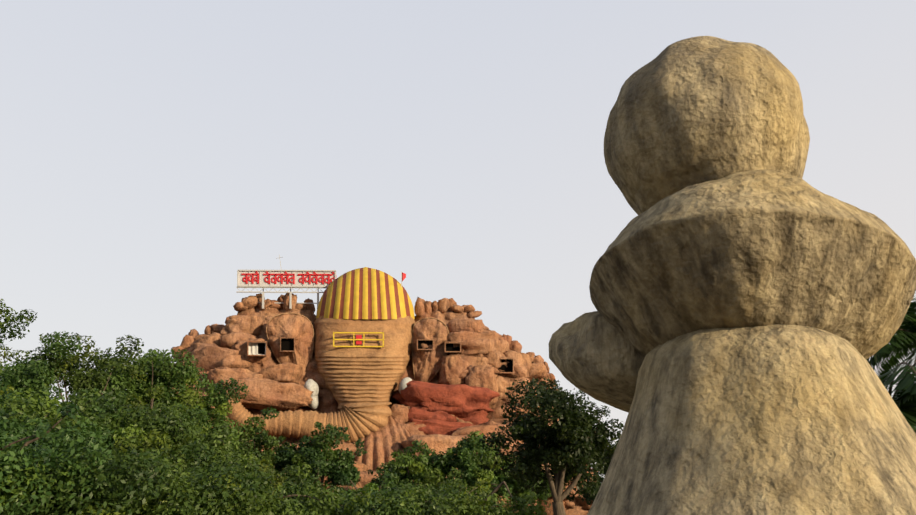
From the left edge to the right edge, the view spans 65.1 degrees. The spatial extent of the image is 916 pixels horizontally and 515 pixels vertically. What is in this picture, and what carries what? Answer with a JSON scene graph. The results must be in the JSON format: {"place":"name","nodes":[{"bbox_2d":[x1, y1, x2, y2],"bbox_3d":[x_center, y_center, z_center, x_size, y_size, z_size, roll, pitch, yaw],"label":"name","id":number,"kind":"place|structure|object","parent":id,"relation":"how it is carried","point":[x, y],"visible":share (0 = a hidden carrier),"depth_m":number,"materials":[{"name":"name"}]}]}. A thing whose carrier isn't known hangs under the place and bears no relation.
{"place":"outdoors","nodes":[
{"label":"outdoors","id":0,"kind":"place"},
{"bbox_2d":[351,416,411,470],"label":"ganesh trunk drape","id":1,"kind":"object","parent":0,"point":[381,444],"visible":0.17,"depth_m":69.64,"materials":[{"name":"brown stone"}]},
{"bbox_2d":[0,0,915,477],"label":"sky","id":2,"kind":"structure","parent":0,"point":[153,153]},
{"label":"ground","id":3,"kind":"structure","parent":0,"visible":0},
{"bbox_2d":[0,366,13,409],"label":"tree limbs","id":4,"kind":"object","parent":3,"relation":"on","point":[8,387],"visible":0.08,"depth_m":31.96,"materials":[{"name":"green plant"}]},
{"bbox_2d":[0,331,100,414],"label":"tree","id":5,"kind":"object","parent":3,"relation":"on","point":[24,377],"visible":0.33,"depth_m":35.05,"materials":[{"name":"green plant"}]},
{"bbox_2d":[0,376,140,514],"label":"tree limbs","id":6,"kind":"object","parent":3,"relation":"on","point":[13,460],"visible":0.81,"depth_m":15.42,"materials":[{"name":"green plant"}]},
{"bbox_2d":[0,388,145,456],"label":"tree","id":7,"kind":"object","parent":3,"relation":"on","point":[45,416],"visible":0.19,"depth_m":23.95,"materials":[{"name":"green plant"}]},
{"bbox_2d":[0,298,178,412],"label":"tree limbs","id":8,"kind":"object","parent":3,"relation":"on","point":[78,377],"visible":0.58,"depth_m":38.66,"materials":[{"name":"green plant"}]},
{"bbox_2d":[5,385,244,479],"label":"tree limbs","id":9,"kind":"object","parent":3,"relation":"on","point":[152,424],"visible":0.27,"depth_m":24.98,"materials":[{"name":"green plant"}]},
{"bbox_2d":[0,389,259,514],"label":"tree limbs","id":10,"kind":"object","parent":3,"relation":"on","point":[139,481],"visible":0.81,"depth_m":16.69,"materials":[{"name":"green plant"}]},
{"bbox_2d":[67,348,279,446],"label":"tree limbs","id":11,"kind":"object","parent":3,"relation":"on","point":[201,411],"visible":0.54,"depth_m":41.71,"materials":[{"name":"green plant"}]},
{"bbox_2d":[142,447,344,514],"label":"bush","id":12,"kind":"object","parent":3,"relation":"on","point":[260,501],"visible":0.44,"depth_m":20.15,"materials":[{"name":"green plant"}]},
{"bbox_2d":[207,448,285,487],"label":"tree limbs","id":13,"kind":"object","parent":3,"relation":"on","point":[264,463],"visible":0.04,"depth_m":28.67,"materials":[{"name":"green plant"}]},
{"bbox_2d":[217,417,297,478],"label":"tree trunk limbs","id":14,"kind":"object","parent":3,"relation":"on","point":[266,442],"visible":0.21,"depth_m":53.61,"materials":[{"name":"green plant"}]},
{"bbox_2d":[272,464,322,491],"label":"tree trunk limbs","id":15,"kind":"object","parent":3,"relation":"on","point":[289,479],"visible":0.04,"depth_m":46.11,"materials":[{"name":"green plant"}]},
{"bbox_2d":[274,422,367,496],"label":"tree trunk limbs","id":16,"kind":"object","parent":3,"relation":"on","point":[340,466],"visible":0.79,"depth_m":52.77,"materials":[{"name":"green plant"}]},
{"bbox_2d":[271,455,426,514],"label":"bush","id":17,"kind":"object","parent":3,"relation":"on","point":[358,504],"visible":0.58,"depth_m":21.21,"materials":[{"name":"green plant"}]},
{"bbox_2d":[331,472,398,498],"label":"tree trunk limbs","id":18,"kind":"object","parent":3,"relation":"on","point":[373,487],"visible":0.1,"depth_m":45.20,"materials":[{"name":"green plant"}]},
{"bbox_2d":[216,307,550,443],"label":"rock","id":19,"kind":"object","parent":3,"relation":"on","point":[328,403],"depth_m":79.78,"materials":[{"name":"brown stone"}]},
{"bbox_2d":[236,255,335,308],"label":"sign","id":20,"kind":"object","parent":19,"relation":"on","point":[290,279],"visible":0.94,"depth_m":87.22,"materials":[{"name":"white metal"}]},
{"bbox_2d":[266,313,313,379],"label":"boulder","id":21,"kind":"object","parent":19,"relation":"on","point":[290,337],"visible":0.9,"depth_m":80.04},
{"bbox_2d":[207,315,516,493],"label":"temple face ledges","id":22,"kind":"object","parent":19,"relation":"on","point":[277,387],"visible":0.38,"depth_m":75.17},
{"bbox_2d":[313,316,414,411],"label":"ganesh head and upper trunk","id":23,"kind":"object","parent":19,"relation":"on","point":[361,374],"visible":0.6,"depth_m":77.90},
{"bbox_2d":[224,397,391,442],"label":"elephant trunk","id":24,"kind":"object","parent":23,"relation":"attached to","point":[360,420],"visible":0.6,"depth_m":71.34,"materials":[{"name":"brown stone"}]},
{"bbox_2d":[304,377,411,409],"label":"ganesh tusks","id":25,"kind":"object","parent":23,"relation":"attached to","point":[311,385],"visible":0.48,"depth_m":76.15,"materials":[{"name":"white stone"}]},
{"bbox_2d":[333,332,383,346],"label":"ganesh tilak","id":26,"kind":"object","parent":23,"relation":"attached to","point":[358,339],"visible":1,"depth_m":78.29,"materials":[{"name":"yellow paint"}]},
{"bbox_2d":[316,267,414,318],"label":"dome","id":27,"kind":"structure","parent":23,"relation":"on","point":[365,293],"depth_m":82.23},
{"bbox_2d":[401,271,405,286],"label":"temple flag","id":28,"kind":"object","parent":23,"relation":"attached to","point":[403,276],"visible":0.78,"depth_m":85.56,"materials":[{"name":"red fabric"}]},
{"bbox_2d":[247,341,513,372],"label":"temple cave openings","id":29,"kind":"object","parent":19,"relation":"in","point":[256,348],"visible":0.69,"depth_m":78.76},
{"bbox_2d":[169,293,597,514],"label":"temple boulders","id":30,"kind":"object","parent":19,"relation":"on","point":[210,349],"visible":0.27,"depth_m":80.45,"materials":[{"name":"brown stone"}]},
{"bbox_2d":[412,317,448,381],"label":"ganesh ear","id":31,"kind":"object","parent":19,"relation":"on","point":[430,337],"visible":0.79,"depth_m":79.91},
{"bbox_2d":[391,380,499,435],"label":"rock","id":32,"kind":"object","parent":19,"relation":"on","point":[433,407],"visible":0.83,"depth_m":74.64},
{"bbox_2d":[367,439,456,490],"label":"tree trunk limbs","id":33,"kind":"object","parent":3,"relation":"on","point":[423,468],"visible":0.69,"depth_m":54.50,"materials":[{"name":"green plant"}]},
{"bbox_2d":[414,467,497,501],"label":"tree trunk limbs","id":34,"kind":"object","parent":3,"relation":"on","point":[468,489],"visible":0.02,"depth_m":43.84,"materials":[{"name":"green plant"}]},
{"bbox_2d":[372,445,565,514],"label":"bush","id":35,"kind":"object","parent":3,"relation":"on","point":[451,501],"visible":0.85,"depth_m":21.34,"materials":[{"name":"green plant"}]},
{"bbox_2d":[436,431,519,495],"bbox_3d":[1.233,17.003,55.409,6.850,7.130,7.233,-16,-24,39],"label":"bush","id":36,"kind":"object","parent":3,"relation":"on","point":[470,473],"visible":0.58,"depth_m":54.27,"materials":[{"name":"green plant"}]},
{"bbox_2d":[493,464,564,503],"bbox_3d":[4.810,18.363,56.746,6.852,5.385,7.398,0,-19,-1],"label":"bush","id":37,"kind":"object","parent":3,"relation":"on","point":[517,489],"visible":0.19,"depth_m":55.41,"materials":[{"name":"green plant"}]},
{"bbox_2d":[477,377,624,514],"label":"tree","id":38,"kind":"object","parent":3,"relation":"on","point":[567,449],"visible":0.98,"depth_m":26.45,"materials":[{"name":"green plant"}]},
{"bbox_2d":[566,427,619,504],"bbox_3d":[8.479,11.377,36.450,6.291,5.649,6.435,0,-19,-1],"label":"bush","id":39,"kind":"object","parent":3,"relation":"on","point":[590,498],"visible":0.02,"depth_m":35.87,"materials":[{"name":"green plant"}]},
{"bbox_2d":[549,36,915,514],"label":"stacked rock sculpture","id":40,"kind":"object","parent":3,"relation":"on","point":[752,292],"visible":1,"depth_m":3.62,"materials":[{"name":"stone"}]},
{"bbox_2d":[866,296,915,386],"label":"palm tree","id":41,"kind":"object","parent":3,"relation":"on","point":[900,344],"visible":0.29,"depth_m":24.68,"materials":[{"name":"green plant"}]},
{"bbox_2d":[879,362,915,432],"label":"palm tree","id":42,"kind":"object","parent":3,"relation":"on","point":[904,396],"visible":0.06,"depth_m":15.52,"materials":[{"name":"green plant"}]}
]}

